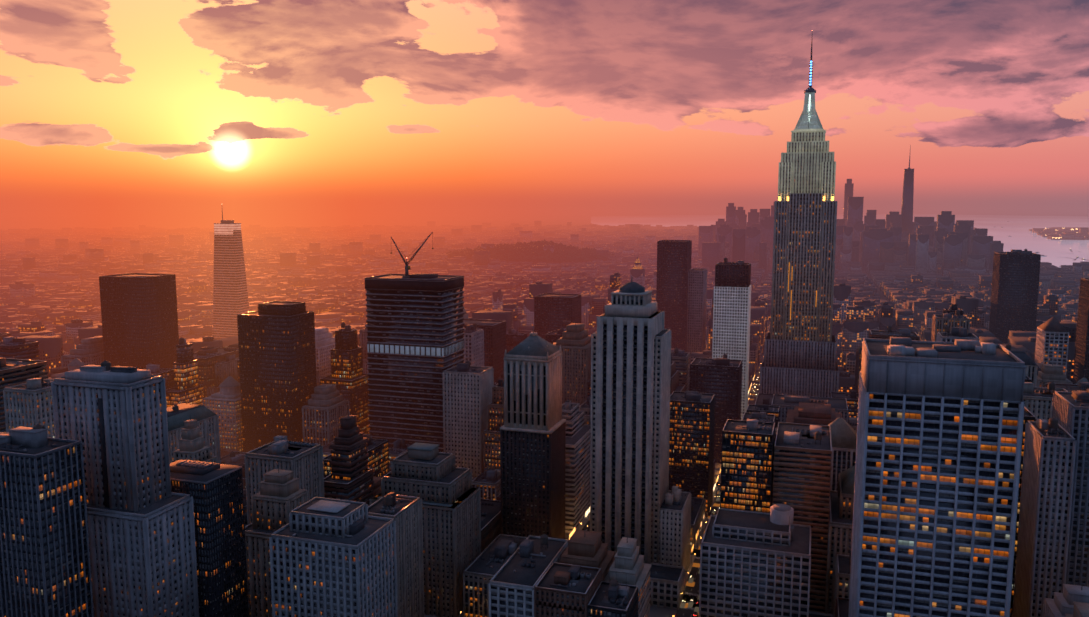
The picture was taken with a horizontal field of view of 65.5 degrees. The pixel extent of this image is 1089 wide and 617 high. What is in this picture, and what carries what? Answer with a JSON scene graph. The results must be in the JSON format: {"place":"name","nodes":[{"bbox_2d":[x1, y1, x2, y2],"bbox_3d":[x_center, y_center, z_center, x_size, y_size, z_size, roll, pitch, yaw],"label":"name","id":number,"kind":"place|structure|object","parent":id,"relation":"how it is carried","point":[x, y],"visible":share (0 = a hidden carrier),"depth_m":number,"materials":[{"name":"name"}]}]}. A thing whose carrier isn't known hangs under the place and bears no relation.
{"place":"outdoors","nodes":[
{"label":"outdoors","id":0,"kind":"place"},
{"bbox_2d":[0,132,1088,616],"bbox_3d":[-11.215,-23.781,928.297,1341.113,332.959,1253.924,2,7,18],"label":"glass building","id":1,"kind":"structure","parent":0,"point":[246,366],"depth_m":540.74,"materials":[{"name":"black glass"}]},
{"bbox_2d":[0,205,1088,298],"bbox_3d":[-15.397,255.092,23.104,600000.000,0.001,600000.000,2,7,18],"label":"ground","id":2,"kind":"structure","parent":0,"point":[54,217],"depth_m":24280.04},
{"bbox_2d":[0,169,1088,392],"bbox_3d":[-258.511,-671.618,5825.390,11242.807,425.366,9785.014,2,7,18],"label":"city","id":3,"kind":"object","parent":2,"relation":"on","point":[50,302],"visible":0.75,"depth_m":3007.86},
{"bbox_2d":[446,239,614,262],"bbox_3d":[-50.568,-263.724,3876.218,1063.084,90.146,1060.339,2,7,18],"label":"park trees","id":4,"kind":"object","parent":3,"relation":"on","point":[534,251],"visible":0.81,"depth_m":3681.78,"materials":[{"name":"green plant"}]},
{"bbox_2d":[0,42,1088,616],"bbox_3d":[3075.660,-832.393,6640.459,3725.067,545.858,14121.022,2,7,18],"label":"buildings","id":5,"kind":"structure","parent":2,"relation":"on","point":[960,372],"depth_m":528.37,"materials":[{"name":"grey concrete"}]},
{"bbox_2d":[0,240,1087,616],"bbox_3d":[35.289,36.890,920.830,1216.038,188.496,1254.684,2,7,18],"label":"city copings","id":6,"kind":"object","parent":5,"relation":"on","point":[568,444],"visible":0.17,"depth_m":496.65,"materials":[{"name":"grey concrete"}]},
{"bbox_2d":[406,30,1045,614],"bbox_3d":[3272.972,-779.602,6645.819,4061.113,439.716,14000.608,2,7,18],"label":"city lights","id":7,"kind":"object","parent":2,"relation":"on","point":[692,584],"visible":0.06,"depth_m":711.48},
{"bbox_2d":[0,0,1088,204],"label":"sky","id":8,"kind":"structure","parent":0,"point":[103,102],"materials":[{"name":"orange"}]},
{"bbox_2d":[565,275,886,616],"bbox_3d":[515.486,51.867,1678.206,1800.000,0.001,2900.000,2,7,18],"label":"roads","id":9,"kind":"structure","parent":0,"point":[687,612],"depth_m":600.17,"materials":[{"name":"grey asphalt"}]},
{"bbox_2d":[424,351,832,616],"bbox_3d":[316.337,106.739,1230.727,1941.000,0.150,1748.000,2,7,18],"label":"sidewalks","id":10,"kind":"structure","parent":9,"relation":"on","point":[655,611],"depth_m":644.07,"materials":[{"name":"grey concrete"}]},
{"bbox_2d":[589,379,759,614],"bbox_3d":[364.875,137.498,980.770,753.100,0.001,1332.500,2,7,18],"label":"cars","id":11,"kind":"object","parent":9,"relation":"on","point":[691,589],"visible":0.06,"depth_m":560.15,"materials":[{"name":"white paint"}]},
{"bbox_2d":[591,214,1088,267],"bbox_3d":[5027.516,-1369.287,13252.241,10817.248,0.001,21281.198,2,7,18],"label":"water","id":12,"kind":"structure","parent":0,"point":[1014,233],"depth_m":10922.38,"materials":[{"name":"grey liquid"}]},
{"bbox_2d":[1048,227,1088,239],"bbox_3d":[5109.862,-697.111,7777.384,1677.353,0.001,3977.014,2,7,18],"label":"island ground","id":13,"kind":"structure","parent":0,"point":[1057,228],"depth_m":9495.73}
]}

